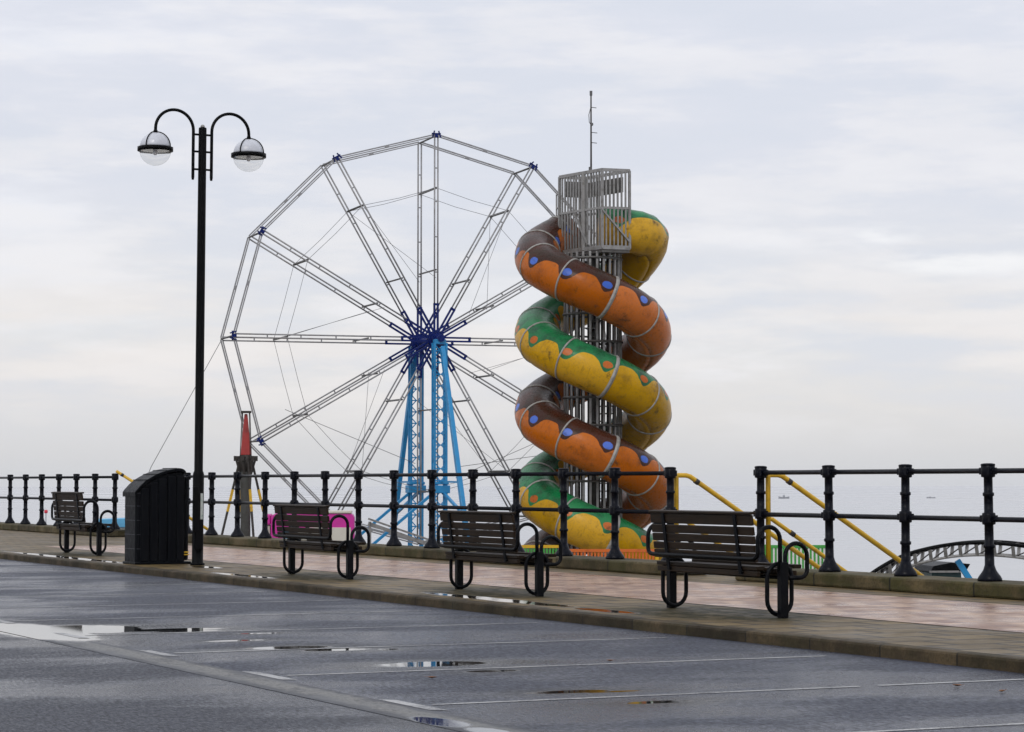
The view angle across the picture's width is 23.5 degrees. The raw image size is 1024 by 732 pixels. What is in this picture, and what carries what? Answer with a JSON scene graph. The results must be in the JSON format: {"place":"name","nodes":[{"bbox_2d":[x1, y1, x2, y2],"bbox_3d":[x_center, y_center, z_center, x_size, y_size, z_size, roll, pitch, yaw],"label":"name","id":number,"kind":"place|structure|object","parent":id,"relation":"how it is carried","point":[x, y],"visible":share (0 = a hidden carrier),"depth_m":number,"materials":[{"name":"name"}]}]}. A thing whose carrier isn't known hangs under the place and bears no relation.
{"place":"outdoors","nodes":[
{"label":"outdoors","id":0,"kind":"place"},
{"bbox_2d":[0,522,124,536],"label":"plinth wall","id":1,"kind":"structure","parent":0,"point":[38,528],"depth_m":56.58,"materials":[{"name":"concrete"}]},
{"bbox_2d":[0,473,119,529],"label":"railing","id":2,"kind":"object","parent":1,"relation":"on","point":[42,498],"visible":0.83,"depth_m":57.17,"materials":[{"name":"black metal"}]},
{"bbox_2d":[116,470,207,529],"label":"staircase","id":3,"kind":"structure","parent":0,"point":[131,480],"depth_m":51.88,"materials":[{"name":"metal"}]},
{"bbox_2d":[0,559,1023,731],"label":"road","id":4,"kind":"structure","parent":0,"point":[46,686],"depth_m":15.99,"materials":[{"name":"grey asphalt"}]},
{"bbox_2d":[0,622,531,731],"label":"drain strip","id":5,"kind":"object","parent":4,"relation":"on","point":[447,721],"depth_m":14.94,"materials":[{"name":"concrete"}]},
{"bbox_2d":[0,552,1023,672],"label":"kerb","id":6,"kind":"structure","parent":4,"relation":"on","point":[998,662],"depth_m":21.03,"materials":[{"name":"concrete"}]},
{"bbox_2d":[0,566,1023,731],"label":"parking bay lines","id":7,"kind":"object","parent":4,"relation":"on","point":[286,678],"visible":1,"depth_m":16.56,"materials":[{"name":"white paint"}]},
{"bbox_2d":[0,486,1023,580],"bbox_3d":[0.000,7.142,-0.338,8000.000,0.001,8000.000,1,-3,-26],"label":"sea","id":8,"kind":"structure","parent":0,"point":[854,551],"depth_m":652.18,"materials":[{"name":"grey liquid"}]},
{"bbox_2d":[0,530,1023,656],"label":"promenade","id":9,"kind":"structure","parent":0,"point":[1009,643],"depth_m":24.41,"materials":[{"name":"grey concrete"}]},
{"bbox_2d":[51,492,115,555],"bbox_3d":[-6.905,2.519,39.493,0.551,0.999,1.972,1,-3,-26],"label":"park bench","id":10,"kind":"object","parent":9,"relation":"on","point":[60,506],"visible":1,"depth_m":39.08,"materials":[{"name":"black paint"}]},
{"bbox_2d":[123,468,190,564],"bbox_3d":[-5.042,2.126,34.913,0.825,1.356,0.625,1,-3,-26],"label":"litter bin","id":11,"kind":"object","parent":9,"relation":"on","point":[156,516],"visible":0.99,"depth_m":34.66,"materials":[{"name":"black plastic"}]},
{"bbox_2d":[137,108,265,565],"bbox_3d":[-4.355,-0.408,34.350,1.866,6.366,0.496,2,-3,-26],"label":"street lamp","id":12,"kind":"object","parent":9,"relation":"on","point":[155,148],"visible":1,"depth_m":34.31,"materials":[{"name":"black metal"}]},
{"bbox_2d":[194,492,203,549],"bbox_3d":[-4.345,2.146,34.121,0.120,0.800,0.050,2,-3,-26],"label":"service door","id":13,"kind":"structure","parent":12,"relation":"in","point":[198,536],"depth_m":34.10,"materials":[{"name":"black paint"}]},
{"bbox_2d":[272,504,369,578],"bbox_3d":[-2.358,2.133,30.070,0.551,0.879,1.972,1,-3,-26],"label":"park bench","id":14,"kind":"object","parent":9,"relation":"on","point":[322,540],"visible":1,"depth_m":29.75,"materials":[{"name":"black paint"}]},
{"bbox_2d":[188,534,704,575],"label":"plinth wall","id":15,"kind":"structure","parent":9,"relation":"on","point":[625,565],"depth_m":36.72,"materials":[{"name":"concrete"}]},
{"bbox_2d":[184,467,677,560],"bbox_3d":[-2.179,2.270,39.434,0.250,1.196,19.360,1,-3,-26],"label":"railing","id":16,"kind":"object","parent":15,"relation":"on","point":[614,510],"visible":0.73,"depth_m":37.39,"materials":[{"name":"black metal"}]},
{"bbox_2d":[437,510,561,596],"bbox_3d":[-0.159,1.940,25.695,0.551,0.852,1.972,1,-3,-26],"label":"park bench","id":17,"kind":"object","parent":9,"relation":"on","point":[498,550],"visible":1,"depth_m":25.41,"materials":[{"name":"black paint"}]},
{"bbox_2d":[46,545,1023,632],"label":"brick path","id":18,"kind":"structure","parent":9,"relation":"on","point":[991,616],"depth_m":25.89,"materials":[{"name":"pink brick"}]},
{"bbox_2d":[646,510,808,617],"bbox_3d":[1.871,1.728,21.740,0.551,0.901,1.972,1,-3,-26],"label":"park bench","id":19,"kind":"object","parent":9,"relation":"on","point":[712,559],"visible":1,"depth_m":21.47,"materials":[{"name":"brown wood"}]},
{"bbox_2d":[735,568,1023,599],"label":"plinth wall","id":20,"kind":"structure","parent":9,"relation":"on","point":[974,587],"depth_m":25.76,"materials":[{"name":"concrete"}]},
{"bbox_2d":[753,463,1023,581],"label":"railing","id":21,"kind":"object","parent":20,"relation":"on","point":[988,518],"visible":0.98,"depth_m":26.25,"materials":[{"name":"black metal"}]},
{"bbox_2d":[0,0,1023,486],"label":"sky","id":22,"kind":"structure","parent":0,"point":[836,187],"materials":[{"name":"white"}]},
{"bbox_2d":[674,473,922,574],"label":"staircase","id":23,"kind":"structure","parent":0,"point":[820,503],"depth_m":29.48,"materials":[{"name":"metal"}]},
{"bbox_2d":[914,561,969,576],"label":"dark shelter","id":24,"kind":"object","parent":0,"point":[942,568],"visible":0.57,"depth_m":50.83,"materials":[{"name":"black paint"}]},
{"bbox_2d":[871,540,1023,577],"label":"coaster track","id":25,"kind":"structure","parent":0,"point":[887,566],"depth_m":48.00,"materials":[{"name":"grey metal"}]},
{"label":"fairground apron","id":26,"kind":"structure","parent":0,"visible":0},
{"bbox_2d":[99,518,124,528],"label":"blue stall","id":27,"kind":"object","parent":26,"relation":"on","point":[121,522],"visible":0.06,"depth_m":61.41,"materials":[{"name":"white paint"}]},
{"bbox_2d":[221,411,261,536],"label":"ride mast","id":28,"kind":"object","parent":26,"relation":"on","point":[245,460],"visible":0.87,"depth_m":57.82,"materials":[{"name":"grey metal"}]},
{"bbox_2d":[268,510,354,540],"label":"ticket booth","id":29,"kind":"object","parent":26,"relation":"on","point":[338,529],"visible":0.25,"depth_m":57.91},
{"bbox_2d":[149,130,611,547],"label":"ferris wheel","id":30,"kind":"object","parent":26,"relation":"on","point":[422,341],"visible":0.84,"depth_m":69.57,"materials":[{"name":"grey metal"}]},
{"bbox_2d":[521,545,558,553],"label":"picket fence","id":31,"kind":"object","parent":26,"relation":"on","point":[544,546],"visible":0.16,"depth_m":50.26,"materials":[{"name":"green paint"}]},
{"bbox_2d":[514,91,671,559],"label":"tube slide","id":32,"kind":"object","parent":26,"relation":"on","point":[630,246],"visible":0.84,"depth_m":54.21,"materials":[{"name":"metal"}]},
{"bbox_2d":[570,548,658,559],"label":"picket fence","id":33,"kind":"object","parent":26,"relation":"on","point":[598,551],"visible":0.24,"depth_m":49.85,"materials":[{"name":"orange paint"}]},
{"bbox_2d":[765,544,824,568],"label":"picket fence","id":34,"kind":"object","parent":26,"relation":"on","point":[793,558],"visible":0.14,"depth_m":49.86,"materials":[{"name":"green paint"}]}
]}

